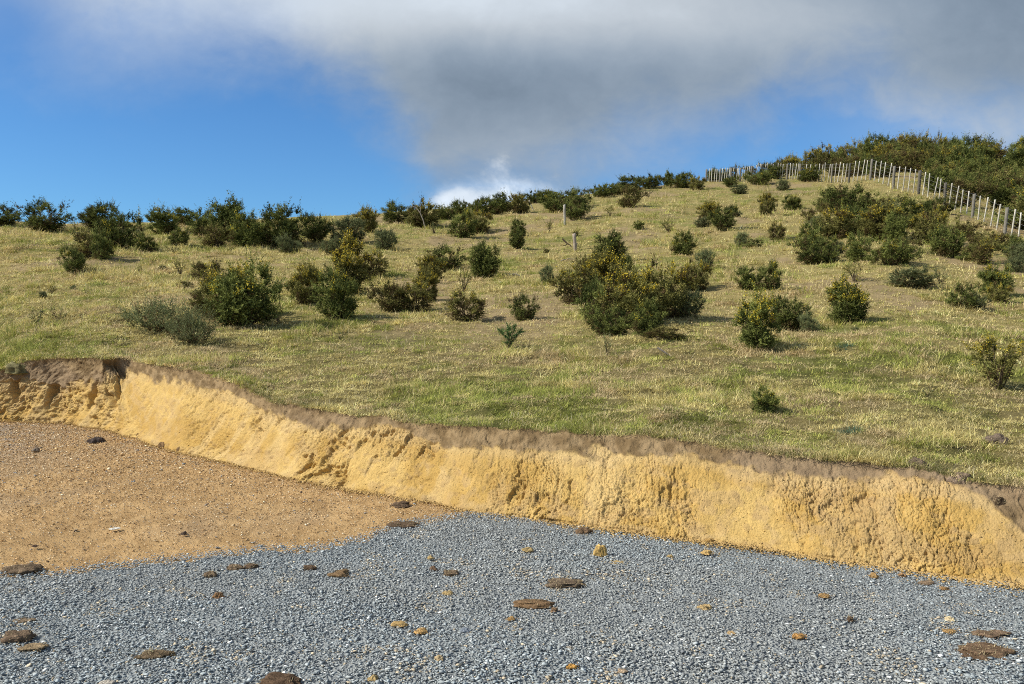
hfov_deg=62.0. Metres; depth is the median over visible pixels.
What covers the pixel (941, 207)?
gorse bush
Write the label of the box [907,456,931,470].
soil clod
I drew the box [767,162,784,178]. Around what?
gorse bush
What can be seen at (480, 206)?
gorse bush
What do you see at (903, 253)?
gorse bush
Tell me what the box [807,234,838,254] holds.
gorse bush
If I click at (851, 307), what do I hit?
gorse bush
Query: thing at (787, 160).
gorse bush
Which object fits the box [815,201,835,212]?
gorse bush
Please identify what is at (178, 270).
gorse seedling
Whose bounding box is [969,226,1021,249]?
gorse bush
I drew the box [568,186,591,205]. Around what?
gorse bush
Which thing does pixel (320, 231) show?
gorse bush
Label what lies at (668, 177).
gorse bush
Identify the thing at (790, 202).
gorse bush
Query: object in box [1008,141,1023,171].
gorse bush
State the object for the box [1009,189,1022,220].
gorse bush
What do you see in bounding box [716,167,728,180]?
gorse bush
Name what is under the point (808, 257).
gorse bush
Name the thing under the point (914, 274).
gorse bush
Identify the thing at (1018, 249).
gorse bush
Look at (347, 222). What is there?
gorse bush
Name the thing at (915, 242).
gorse bush
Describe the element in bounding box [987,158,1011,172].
gorse bush
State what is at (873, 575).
clay clod
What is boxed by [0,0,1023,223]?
sky
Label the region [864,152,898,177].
gorse bush
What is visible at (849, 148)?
gorse bush
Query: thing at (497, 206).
gorse bush
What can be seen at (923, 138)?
gorse bush
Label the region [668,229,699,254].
gorse bush
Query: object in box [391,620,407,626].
clay clod
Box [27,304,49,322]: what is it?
gorse seedling
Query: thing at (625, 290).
gorse bush
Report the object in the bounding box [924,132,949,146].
gorse bush
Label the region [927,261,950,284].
gorse seedling
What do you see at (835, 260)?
gorse bush
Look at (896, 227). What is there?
gorse bush
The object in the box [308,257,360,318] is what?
gorse bush
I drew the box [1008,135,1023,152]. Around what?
gorse bush
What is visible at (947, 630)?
clay clod
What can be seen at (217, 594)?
soil clod
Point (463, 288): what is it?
gorse seedling
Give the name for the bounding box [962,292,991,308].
gorse bush
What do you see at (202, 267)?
gorse bush
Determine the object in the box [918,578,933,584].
turf sod
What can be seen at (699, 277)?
gorse bush
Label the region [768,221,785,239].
gorse bush
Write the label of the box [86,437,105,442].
soil clod
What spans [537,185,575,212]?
gorse bush
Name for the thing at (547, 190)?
gorse bush
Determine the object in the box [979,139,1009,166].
gorse bush
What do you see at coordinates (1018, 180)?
gorse bush
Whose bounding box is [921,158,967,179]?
gorse bush
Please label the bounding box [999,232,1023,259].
gorse bush
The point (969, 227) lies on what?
gorse bush
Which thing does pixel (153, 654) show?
turf sod
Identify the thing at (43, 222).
gorse bush
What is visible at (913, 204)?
gorse bush
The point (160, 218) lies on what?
gorse bush
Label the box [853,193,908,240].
gorse bush
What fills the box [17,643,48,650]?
turf sod
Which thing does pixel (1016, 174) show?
gorse bush
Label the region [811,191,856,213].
gorse bush
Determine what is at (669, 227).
gorse seedling
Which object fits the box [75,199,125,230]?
gorse bush
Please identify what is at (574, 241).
fence post
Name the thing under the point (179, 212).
gorse bush
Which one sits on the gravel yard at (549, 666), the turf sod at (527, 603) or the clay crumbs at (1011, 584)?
the turf sod at (527, 603)
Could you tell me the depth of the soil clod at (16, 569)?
5.20 m
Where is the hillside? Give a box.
[0,163,1023,484]
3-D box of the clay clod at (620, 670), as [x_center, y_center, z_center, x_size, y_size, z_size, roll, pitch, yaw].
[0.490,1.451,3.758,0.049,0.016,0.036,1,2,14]
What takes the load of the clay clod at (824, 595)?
on the gravel yard at (549, 666)
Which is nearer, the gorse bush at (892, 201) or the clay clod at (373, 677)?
the clay clod at (373, 677)
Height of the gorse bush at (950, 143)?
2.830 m
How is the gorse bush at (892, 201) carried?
on the hillside
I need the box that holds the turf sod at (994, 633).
[969,628,1011,637]
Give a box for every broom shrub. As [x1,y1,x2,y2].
[113,287,195,334]
[160,297,219,345]
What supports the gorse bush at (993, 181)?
on the hillside
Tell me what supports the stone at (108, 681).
on the gravel yard at (549, 666)
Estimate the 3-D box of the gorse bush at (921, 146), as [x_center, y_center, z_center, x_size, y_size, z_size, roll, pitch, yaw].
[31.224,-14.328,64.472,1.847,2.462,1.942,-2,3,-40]
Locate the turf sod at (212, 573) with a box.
[203,570,216,576]
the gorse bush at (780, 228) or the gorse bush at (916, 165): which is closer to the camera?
the gorse bush at (780, 228)
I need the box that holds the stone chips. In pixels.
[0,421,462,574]
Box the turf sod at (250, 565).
[244,563,259,568]
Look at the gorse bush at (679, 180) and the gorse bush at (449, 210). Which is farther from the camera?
the gorse bush at (679, 180)
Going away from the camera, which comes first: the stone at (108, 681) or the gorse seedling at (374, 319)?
the stone at (108, 681)
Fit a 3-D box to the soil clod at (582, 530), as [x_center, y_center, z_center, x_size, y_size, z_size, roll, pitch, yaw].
[0.518,1.354,6.106,0.130,0.067,0.089,0,2,0]
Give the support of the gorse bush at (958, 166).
on the hillside
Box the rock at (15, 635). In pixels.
[0,626,37,642]
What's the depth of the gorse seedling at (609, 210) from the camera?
39.78 m
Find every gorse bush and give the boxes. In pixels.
[0,201,23,225]
[10,195,76,232]
[38,290,47,298]
[56,240,88,273]
[69,225,111,257]
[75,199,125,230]
[89,223,114,259]
[90,206,145,248]
[133,231,159,252]
[144,198,179,233]
[167,224,190,245]
[174,205,195,225]
[177,279,193,287]
[183,206,214,235]
[185,250,249,319]
[189,258,223,278]
[197,220,234,246]
[199,244,287,327]
[200,190,246,240]
[226,209,267,246]
[250,219,279,247]
[257,197,308,247]
[272,232,303,252]
[284,253,324,303]
[297,207,333,240]
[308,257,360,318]
[319,234,343,254]
[321,227,373,293]
[326,212,370,241]
[350,205,380,231]
[353,248,391,276]
[363,275,408,311]
[373,225,397,249]
[380,199,412,222]
[394,277,435,311]
[401,195,443,227]
[411,267,443,300]
[415,250,446,278]
[425,241,468,270]
[434,204,457,218]
[441,285,488,320]
[446,207,477,237]
[450,196,470,214]
[465,233,502,279]
[468,193,490,215]
[470,205,492,233]
[486,187,508,214]
[505,290,541,320]
[507,191,533,213]
[508,227,526,248]
[510,217,527,235]
[521,187,548,202]
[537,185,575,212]
[539,263,554,282]
[541,188,559,198]
[546,262,591,304]
[558,192,592,220]
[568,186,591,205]
[571,240,633,299]
[571,271,620,326]
[572,250,592,278]
[582,184,616,196]
[585,302,635,335]
[591,224,629,262]
[594,259,661,322]
[602,182,623,194]
[613,181,648,207]
[617,173,645,190]
[622,252,633,269]
[628,296,667,335]
[632,218,644,229]
[633,243,695,319]
[634,172,664,187]
[636,325,695,339]
[662,167,674,187]
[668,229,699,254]
[670,170,697,187]
[670,284,706,316]
[679,253,713,290]
[687,173,707,189]
[693,215,711,227]
[694,248,715,267]
[695,198,721,218]
[705,165,718,181]
[706,201,738,230]
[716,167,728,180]
[722,174,740,186]
[726,162,742,178]
[727,204,742,216]
[728,184,748,193]
[729,274,787,349]
[731,261,755,289]
[734,230,750,246]
[739,164,755,177]
[740,238,763,247]
[742,168,775,184]
[750,380,782,413]
[751,256,784,290]
[755,160,778,176]
[756,188,778,215]
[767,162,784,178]
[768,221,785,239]
[770,287,813,331]
[774,155,791,175]
[774,178,790,190]
[780,150,802,175]
[780,194,802,210]
[786,233,840,263]
[791,154,817,175]
[795,216,824,251]
[796,164,822,181]
[796,309,820,331]
[800,206,815,220]
[802,146,828,169]
[803,140,847,165]
[807,214,824,226]
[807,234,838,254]
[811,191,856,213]
[813,203,856,239]
[815,183,850,208]
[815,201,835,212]
[819,178,881,211]
[820,152,841,175]
[822,145,852,168]
[823,254,843,263]
[824,261,872,323]
[829,240,845,252]
[834,147,867,176]
[836,137,865,162]
[838,199,879,236]
[841,228,872,261]
[850,147,873,174]
[853,135,879,159]
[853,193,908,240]
[861,233,928,264]
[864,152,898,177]
[866,130,900,147]
[870,191,908,207]
[871,137,899,168]
[879,143,917,172]
[879,207,910,239]
[883,263,939,287]
[884,141,907,161]
[892,129,918,148]
[893,129,925,151]
[894,147,920,170]
[895,233,923,248]
[899,193,937,229]
[904,145,931,172]
[907,229,923,239]
[908,128,934,148]
[910,201,961,242]
[915,140,937,155]
[916,167,938,186]
[918,143,944,171]
[918,195,960,213]
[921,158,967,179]
[922,156,941,173]
[922,164,954,192]
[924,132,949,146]
[925,220,966,257]
[926,145,959,168]
[940,132,957,149]
[940,142,960,157]
[940,155,974,172]
[941,169,997,207]
[943,278,986,308]
[947,164,970,191]
[948,171,985,196]
[949,135,971,149]
[950,217,993,238]
[951,139,978,169]
[954,245,996,260]
[959,229,996,253]
[960,131,996,147]
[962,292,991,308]
[962,326,1023,389]
[964,156,993,174]
[965,230,1003,264]
[966,137,997,161]
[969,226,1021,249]
[971,146,989,164]
[975,254,1016,294]
[976,152,994,168]
[976,172,997,197]
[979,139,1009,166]
[980,161,1023,185]
[980,280,1013,302]
[981,158,1004,177]
[985,178,1016,208]
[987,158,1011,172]
[989,165,1023,208]
[990,185,1023,229]
[991,138,1006,155]
[997,146,1023,170]
[997,162,1023,184]
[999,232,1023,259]
[1000,173,1023,206]
[1004,241,1023,261]
[1004,253,1023,271]
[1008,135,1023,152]
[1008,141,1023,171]
[1009,185,1023,214]
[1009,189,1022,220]
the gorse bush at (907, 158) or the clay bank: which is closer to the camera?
the clay bank
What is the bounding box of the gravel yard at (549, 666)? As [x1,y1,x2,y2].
[0,514,1023,683]
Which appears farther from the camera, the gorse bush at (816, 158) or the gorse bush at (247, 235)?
the gorse bush at (816, 158)
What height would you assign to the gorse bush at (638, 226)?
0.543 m
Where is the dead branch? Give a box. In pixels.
[412,206,424,227]
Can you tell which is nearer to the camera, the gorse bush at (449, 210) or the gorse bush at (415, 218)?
the gorse bush at (415, 218)
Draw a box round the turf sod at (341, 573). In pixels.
[326,568,349,578]
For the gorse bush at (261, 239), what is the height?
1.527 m
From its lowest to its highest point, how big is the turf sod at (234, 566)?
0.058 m
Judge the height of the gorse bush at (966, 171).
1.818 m
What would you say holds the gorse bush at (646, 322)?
on the hillside
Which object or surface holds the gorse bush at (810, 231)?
on the hillside
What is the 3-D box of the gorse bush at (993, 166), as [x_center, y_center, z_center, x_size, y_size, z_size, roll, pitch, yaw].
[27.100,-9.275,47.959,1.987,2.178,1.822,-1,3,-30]
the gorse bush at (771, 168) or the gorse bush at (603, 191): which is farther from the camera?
the gorse bush at (771, 168)
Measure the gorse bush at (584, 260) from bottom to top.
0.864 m
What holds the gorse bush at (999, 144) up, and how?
on the hillside
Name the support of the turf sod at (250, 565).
on the gravel yard at (549, 666)
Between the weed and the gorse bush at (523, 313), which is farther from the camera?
the gorse bush at (523, 313)
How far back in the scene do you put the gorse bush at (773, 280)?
17.51 m
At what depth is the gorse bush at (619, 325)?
12.52 m
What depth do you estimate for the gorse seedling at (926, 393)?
8.03 m
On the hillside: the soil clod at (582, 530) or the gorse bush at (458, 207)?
the gorse bush at (458, 207)
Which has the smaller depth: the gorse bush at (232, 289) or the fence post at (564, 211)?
the gorse bush at (232, 289)
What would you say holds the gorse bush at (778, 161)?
on the hillside
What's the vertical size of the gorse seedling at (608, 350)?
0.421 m
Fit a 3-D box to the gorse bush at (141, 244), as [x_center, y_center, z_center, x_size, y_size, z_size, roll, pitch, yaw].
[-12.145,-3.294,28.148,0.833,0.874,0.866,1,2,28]
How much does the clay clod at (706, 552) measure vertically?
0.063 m
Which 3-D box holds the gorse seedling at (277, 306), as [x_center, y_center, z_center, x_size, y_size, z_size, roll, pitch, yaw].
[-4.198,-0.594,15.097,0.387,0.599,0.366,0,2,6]
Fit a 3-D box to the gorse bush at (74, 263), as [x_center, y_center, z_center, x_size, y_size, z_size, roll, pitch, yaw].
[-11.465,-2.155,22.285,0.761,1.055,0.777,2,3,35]
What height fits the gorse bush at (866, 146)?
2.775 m
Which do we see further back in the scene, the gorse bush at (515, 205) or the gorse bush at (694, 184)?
the gorse bush at (694, 184)
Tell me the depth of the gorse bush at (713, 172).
61.99 m
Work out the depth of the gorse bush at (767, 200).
36.57 m
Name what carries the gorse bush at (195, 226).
on the hillside
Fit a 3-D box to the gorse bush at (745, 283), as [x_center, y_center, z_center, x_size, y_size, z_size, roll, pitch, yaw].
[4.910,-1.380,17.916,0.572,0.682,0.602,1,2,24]
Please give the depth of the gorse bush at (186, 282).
19.80 m
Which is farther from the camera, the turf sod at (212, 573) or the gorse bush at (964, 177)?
the gorse bush at (964, 177)
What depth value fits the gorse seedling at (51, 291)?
19.23 m
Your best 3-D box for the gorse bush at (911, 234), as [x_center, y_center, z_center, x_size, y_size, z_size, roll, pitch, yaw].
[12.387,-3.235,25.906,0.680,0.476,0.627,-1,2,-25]
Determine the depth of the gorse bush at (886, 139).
70.21 m
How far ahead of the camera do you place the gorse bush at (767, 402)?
7.54 m
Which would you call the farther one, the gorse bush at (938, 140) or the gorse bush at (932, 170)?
the gorse bush at (938, 140)
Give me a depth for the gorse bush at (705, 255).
21.82 m
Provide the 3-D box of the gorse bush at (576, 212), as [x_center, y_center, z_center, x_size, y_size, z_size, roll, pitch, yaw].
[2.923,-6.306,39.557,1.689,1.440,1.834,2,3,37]
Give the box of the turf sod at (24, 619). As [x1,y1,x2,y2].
[13,614,35,622]
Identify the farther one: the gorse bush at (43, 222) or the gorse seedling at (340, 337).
the gorse bush at (43, 222)
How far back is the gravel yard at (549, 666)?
4.45 m
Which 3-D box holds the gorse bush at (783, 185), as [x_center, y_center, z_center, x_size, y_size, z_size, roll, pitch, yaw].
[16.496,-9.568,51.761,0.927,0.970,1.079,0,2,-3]
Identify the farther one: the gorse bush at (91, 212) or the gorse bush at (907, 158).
the gorse bush at (907, 158)
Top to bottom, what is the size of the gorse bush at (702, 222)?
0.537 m
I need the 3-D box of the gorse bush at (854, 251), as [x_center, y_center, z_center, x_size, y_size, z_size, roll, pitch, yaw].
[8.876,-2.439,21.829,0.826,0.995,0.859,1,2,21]
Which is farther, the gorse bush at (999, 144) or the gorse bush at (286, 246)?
the gorse bush at (999, 144)
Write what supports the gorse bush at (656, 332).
on the hillside
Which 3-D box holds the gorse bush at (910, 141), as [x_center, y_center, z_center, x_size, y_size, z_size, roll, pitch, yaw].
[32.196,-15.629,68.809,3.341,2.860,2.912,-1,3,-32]
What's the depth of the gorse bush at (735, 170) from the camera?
63.08 m
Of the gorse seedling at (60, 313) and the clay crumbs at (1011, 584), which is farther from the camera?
the gorse seedling at (60, 313)
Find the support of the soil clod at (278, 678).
on the gravel yard at (549, 666)
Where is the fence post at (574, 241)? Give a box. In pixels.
[572,233,576,250]
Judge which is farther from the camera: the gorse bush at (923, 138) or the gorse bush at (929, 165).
the gorse bush at (923, 138)
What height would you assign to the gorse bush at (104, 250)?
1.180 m
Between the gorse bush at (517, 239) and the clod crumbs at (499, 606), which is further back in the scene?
the gorse bush at (517, 239)
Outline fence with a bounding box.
[705,159,1023,238]
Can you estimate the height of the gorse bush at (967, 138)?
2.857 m
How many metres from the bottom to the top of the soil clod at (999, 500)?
0.095 m
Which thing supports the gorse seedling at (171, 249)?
on the hillside
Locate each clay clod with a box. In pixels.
[157,442,164,447]
[367,674,377,680]
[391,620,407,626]
[413,627,427,633]
[434,655,442,660]
[442,590,453,594]
[521,547,532,551]
[566,663,577,668]
[593,544,606,556]
[617,668,627,672]
[697,604,711,610]
[700,549,712,555]
[703,538,713,541]
[792,630,806,639]
[818,593,829,598]
[868,572,878,577]
[942,626,956,632]
[945,616,954,621]
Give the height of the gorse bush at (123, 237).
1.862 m
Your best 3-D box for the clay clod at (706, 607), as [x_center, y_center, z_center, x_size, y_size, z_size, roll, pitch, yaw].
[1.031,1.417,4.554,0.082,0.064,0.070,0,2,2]
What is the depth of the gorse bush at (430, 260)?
21.45 m
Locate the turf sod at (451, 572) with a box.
[443,569,458,575]
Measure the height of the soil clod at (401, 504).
0.063 m
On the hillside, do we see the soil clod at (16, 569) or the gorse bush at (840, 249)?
the gorse bush at (840, 249)
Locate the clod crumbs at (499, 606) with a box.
[2,442,1020,682]
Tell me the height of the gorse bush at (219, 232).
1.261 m
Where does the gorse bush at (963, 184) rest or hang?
on the hillside
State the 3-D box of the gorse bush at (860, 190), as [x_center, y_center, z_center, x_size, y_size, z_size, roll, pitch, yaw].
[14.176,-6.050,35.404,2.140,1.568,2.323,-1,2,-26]
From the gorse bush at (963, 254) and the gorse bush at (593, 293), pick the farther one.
the gorse bush at (963, 254)
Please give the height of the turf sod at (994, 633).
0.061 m
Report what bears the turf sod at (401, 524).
on the gravel yard at (549, 666)
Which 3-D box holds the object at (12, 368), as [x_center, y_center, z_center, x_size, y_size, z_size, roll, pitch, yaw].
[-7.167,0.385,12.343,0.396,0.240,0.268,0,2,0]
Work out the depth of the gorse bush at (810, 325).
12.81 m
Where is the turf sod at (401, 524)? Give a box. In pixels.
[387,521,419,527]
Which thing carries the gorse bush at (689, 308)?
on the hillside
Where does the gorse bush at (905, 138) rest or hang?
on the hillside
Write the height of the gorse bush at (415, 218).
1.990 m
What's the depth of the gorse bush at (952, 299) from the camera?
15.14 m
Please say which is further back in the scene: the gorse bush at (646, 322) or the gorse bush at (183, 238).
the gorse bush at (183, 238)
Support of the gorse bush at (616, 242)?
on the hillside
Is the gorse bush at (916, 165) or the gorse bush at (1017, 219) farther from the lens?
the gorse bush at (916, 165)
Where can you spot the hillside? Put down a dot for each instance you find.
(434, 239)
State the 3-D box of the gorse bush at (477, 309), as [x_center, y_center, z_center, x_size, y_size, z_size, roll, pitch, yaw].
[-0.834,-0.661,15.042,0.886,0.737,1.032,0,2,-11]
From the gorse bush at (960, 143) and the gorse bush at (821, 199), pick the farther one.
the gorse bush at (960, 143)
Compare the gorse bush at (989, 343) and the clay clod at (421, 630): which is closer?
the clay clod at (421, 630)
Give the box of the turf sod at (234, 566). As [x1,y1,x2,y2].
[226,563,244,569]
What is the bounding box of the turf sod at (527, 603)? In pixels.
[513,598,554,609]
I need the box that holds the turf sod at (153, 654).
[132,645,176,659]
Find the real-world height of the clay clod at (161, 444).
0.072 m
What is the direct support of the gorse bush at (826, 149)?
on the hillside
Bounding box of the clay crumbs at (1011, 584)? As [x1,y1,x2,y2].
[0,363,1023,596]
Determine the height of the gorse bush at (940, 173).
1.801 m
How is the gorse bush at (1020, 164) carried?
on the hillside
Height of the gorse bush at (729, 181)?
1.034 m
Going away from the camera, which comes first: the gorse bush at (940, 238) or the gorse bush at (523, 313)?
the gorse bush at (523, 313)
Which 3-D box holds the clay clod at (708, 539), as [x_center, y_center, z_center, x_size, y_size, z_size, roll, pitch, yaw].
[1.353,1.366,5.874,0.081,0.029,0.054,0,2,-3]
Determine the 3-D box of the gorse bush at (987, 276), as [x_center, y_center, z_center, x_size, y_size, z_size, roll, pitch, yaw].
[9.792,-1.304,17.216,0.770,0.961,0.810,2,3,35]
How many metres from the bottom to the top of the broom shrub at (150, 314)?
0.861 m
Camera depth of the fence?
43.85 m
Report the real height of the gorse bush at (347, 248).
1.756 m
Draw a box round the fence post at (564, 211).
[563,204,565,224]
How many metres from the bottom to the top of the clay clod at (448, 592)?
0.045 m
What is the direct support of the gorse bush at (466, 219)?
on the hillside
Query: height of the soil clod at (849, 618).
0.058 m
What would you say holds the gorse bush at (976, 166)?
on the hillside
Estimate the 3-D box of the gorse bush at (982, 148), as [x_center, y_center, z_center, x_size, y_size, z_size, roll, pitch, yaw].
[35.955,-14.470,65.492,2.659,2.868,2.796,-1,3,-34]
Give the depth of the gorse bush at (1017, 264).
20.24 m
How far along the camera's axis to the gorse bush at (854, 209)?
28.06 m
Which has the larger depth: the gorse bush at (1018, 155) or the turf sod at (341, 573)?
the gorse bush at (1018, 155)
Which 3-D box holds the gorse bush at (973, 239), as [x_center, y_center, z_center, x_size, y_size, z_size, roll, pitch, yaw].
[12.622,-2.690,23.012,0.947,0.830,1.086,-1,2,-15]
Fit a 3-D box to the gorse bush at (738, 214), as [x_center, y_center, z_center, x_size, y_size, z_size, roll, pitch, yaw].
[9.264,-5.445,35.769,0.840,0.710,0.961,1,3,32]
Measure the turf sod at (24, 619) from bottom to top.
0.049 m
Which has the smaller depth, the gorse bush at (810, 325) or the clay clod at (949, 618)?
the clay clod at (949, 618)
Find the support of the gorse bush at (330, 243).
on the hillside
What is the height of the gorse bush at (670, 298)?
1.411 m
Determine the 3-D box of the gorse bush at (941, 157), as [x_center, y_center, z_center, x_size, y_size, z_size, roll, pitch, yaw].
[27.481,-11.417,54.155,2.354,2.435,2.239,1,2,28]
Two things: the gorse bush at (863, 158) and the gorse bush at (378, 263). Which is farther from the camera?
the gorse bush at (863, 158)
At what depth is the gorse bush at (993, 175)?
43.99 m
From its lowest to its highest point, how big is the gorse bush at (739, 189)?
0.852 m
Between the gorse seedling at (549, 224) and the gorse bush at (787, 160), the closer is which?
the gorse seedling at (549, 224)
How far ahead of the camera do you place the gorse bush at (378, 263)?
22.78 m
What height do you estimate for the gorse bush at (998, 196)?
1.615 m
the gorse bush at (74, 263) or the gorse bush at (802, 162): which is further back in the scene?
the gorse bush at (802, 162)
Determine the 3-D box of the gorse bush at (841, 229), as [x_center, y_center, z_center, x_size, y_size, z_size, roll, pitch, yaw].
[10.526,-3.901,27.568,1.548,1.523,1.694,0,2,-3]
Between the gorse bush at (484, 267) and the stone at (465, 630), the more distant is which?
the gorse bush at (484, 267)
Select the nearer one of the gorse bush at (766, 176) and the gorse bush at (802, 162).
the gorse bush at (766, 176)
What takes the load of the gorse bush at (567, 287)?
on the hillside
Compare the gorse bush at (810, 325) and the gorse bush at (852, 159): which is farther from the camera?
the gorse bush at (852, 159)
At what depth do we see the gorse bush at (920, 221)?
25.14 m
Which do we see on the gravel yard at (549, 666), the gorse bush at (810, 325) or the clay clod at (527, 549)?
the clay clod at (527, 549)
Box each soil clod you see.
[1,562,43,574]
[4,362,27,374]
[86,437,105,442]
[212,590,223,598]
[259,672,301,683]
[303,564,316,569]
[391,501,410,507]
[575,527,592,533]
[846,614,855,621]
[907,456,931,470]
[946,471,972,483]
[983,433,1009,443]
[994,496,1004,506]
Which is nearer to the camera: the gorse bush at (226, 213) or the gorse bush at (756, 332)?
the gorse bush at (756, 332)
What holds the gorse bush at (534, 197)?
on the hillside
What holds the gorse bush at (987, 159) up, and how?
on the hillside
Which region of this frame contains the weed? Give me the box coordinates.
[496,321,526,346]
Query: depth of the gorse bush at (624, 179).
57.52 m
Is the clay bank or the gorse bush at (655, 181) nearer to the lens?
the clay bank
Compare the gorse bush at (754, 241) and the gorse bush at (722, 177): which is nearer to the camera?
the gorse bush at (754, 241)
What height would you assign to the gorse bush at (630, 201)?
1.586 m
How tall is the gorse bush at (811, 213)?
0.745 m
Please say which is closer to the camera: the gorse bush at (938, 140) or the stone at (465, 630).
the stone at (465, 630)
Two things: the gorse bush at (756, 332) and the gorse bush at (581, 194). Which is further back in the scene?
the gorse bush at (581, 194)
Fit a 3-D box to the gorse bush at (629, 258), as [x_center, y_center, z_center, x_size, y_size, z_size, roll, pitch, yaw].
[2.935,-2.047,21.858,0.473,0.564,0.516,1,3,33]
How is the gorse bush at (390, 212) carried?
on the hillside
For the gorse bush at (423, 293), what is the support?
on the hillside
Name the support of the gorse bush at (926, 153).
on the hillside
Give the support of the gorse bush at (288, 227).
on the hillside
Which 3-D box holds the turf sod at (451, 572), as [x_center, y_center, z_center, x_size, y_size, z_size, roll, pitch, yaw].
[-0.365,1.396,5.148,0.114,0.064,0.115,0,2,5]
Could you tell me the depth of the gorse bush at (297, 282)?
17.70 m
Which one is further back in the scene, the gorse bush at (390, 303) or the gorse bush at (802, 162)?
the gorse bush at (802, 162)
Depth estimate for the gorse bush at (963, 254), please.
21.83 m
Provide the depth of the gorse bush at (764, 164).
65.02 m
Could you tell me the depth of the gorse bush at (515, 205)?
46.32 m
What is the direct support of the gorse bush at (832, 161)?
on the hillside
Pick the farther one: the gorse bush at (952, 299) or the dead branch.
the dead branch
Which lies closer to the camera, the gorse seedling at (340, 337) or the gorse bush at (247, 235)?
the gorse seedling at (340, 337)
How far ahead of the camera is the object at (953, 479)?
5.51 m
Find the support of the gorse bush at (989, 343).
on the hillside
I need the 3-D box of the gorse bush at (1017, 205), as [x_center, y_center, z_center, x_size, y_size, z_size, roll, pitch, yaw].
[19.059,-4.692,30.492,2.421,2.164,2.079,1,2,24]
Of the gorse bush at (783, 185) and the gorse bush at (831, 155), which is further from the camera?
the gorse bush at (831, 155)
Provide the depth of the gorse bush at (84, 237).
25.22 m
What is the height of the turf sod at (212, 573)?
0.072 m
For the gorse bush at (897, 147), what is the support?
on the hillside
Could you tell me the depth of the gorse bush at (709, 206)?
36.93 m
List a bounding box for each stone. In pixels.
[99,679,115,683]
[460,627,470,632]
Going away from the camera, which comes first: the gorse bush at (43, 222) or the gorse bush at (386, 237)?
the gorse bush at (386, 237)
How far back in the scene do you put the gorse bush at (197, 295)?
15.04 m
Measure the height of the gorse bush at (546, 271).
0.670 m
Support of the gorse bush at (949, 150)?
on the hillside
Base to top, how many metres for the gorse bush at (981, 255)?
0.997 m
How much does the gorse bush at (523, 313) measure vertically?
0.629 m
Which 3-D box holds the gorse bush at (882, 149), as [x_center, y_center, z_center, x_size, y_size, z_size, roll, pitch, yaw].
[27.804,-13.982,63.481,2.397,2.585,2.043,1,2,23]
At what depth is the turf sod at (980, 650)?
3.94 m
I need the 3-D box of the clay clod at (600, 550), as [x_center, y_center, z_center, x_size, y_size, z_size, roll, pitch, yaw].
[0.570,1.357,5.545,0.100,0.090,0.069,0,2,-1]
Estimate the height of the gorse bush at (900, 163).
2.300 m
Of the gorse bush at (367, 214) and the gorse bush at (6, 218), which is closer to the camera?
the gorse bush at (6, 218)
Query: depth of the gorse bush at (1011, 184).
37.59 m
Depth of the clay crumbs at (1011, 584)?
5.94 m
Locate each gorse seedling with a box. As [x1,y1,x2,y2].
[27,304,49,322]
[35,304,69,319]
[48,284,56,292]
[165,242,178,252]
[171,257,186,274]
[271,297,287,321]
[336,326,347,339]
[363,314,377,322]
[458,259,473,291]
[545,219,552,230]
[602,334,612,354]
[603,205,615,215]
[657,217,675,232]
[840,254,864,281]
[922,379,937,396]
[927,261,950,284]
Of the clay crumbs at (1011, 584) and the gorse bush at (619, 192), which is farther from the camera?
the gorse bush at (619, 192)
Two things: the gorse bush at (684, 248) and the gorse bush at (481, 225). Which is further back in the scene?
the gorse bush at (481, 225)
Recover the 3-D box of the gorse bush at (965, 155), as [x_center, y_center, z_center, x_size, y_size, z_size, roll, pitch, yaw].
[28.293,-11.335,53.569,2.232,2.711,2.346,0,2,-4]
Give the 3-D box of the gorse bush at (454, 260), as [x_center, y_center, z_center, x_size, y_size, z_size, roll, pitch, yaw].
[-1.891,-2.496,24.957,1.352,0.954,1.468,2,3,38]
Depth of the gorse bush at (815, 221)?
31.50 m
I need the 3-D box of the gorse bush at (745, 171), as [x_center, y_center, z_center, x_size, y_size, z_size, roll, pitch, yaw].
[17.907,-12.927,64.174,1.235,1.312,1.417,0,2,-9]
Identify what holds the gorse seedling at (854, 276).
on the hillside
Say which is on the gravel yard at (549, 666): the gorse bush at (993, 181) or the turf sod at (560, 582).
the turf sod at (560, 582)
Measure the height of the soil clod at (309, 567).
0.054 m
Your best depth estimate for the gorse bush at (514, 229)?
36.17 m
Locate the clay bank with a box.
[0,357,1023,583]
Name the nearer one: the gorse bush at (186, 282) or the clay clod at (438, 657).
the clay clod at (438, 657)
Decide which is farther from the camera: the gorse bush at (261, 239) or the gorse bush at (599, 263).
the gorse bush at (261, 239)
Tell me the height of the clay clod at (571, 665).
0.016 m
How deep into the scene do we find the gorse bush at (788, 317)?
13.11 m
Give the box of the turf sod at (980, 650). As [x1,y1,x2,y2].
[955,639,1015,660]
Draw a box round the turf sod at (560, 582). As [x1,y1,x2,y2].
[545,578,586,587]
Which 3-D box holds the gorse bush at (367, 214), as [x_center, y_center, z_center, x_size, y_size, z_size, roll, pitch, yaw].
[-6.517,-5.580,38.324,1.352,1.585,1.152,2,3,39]
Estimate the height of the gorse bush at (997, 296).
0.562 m
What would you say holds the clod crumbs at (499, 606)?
on the gravel yard at (549, 666)
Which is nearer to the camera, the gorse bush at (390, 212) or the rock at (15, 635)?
the rock at (15, 635)

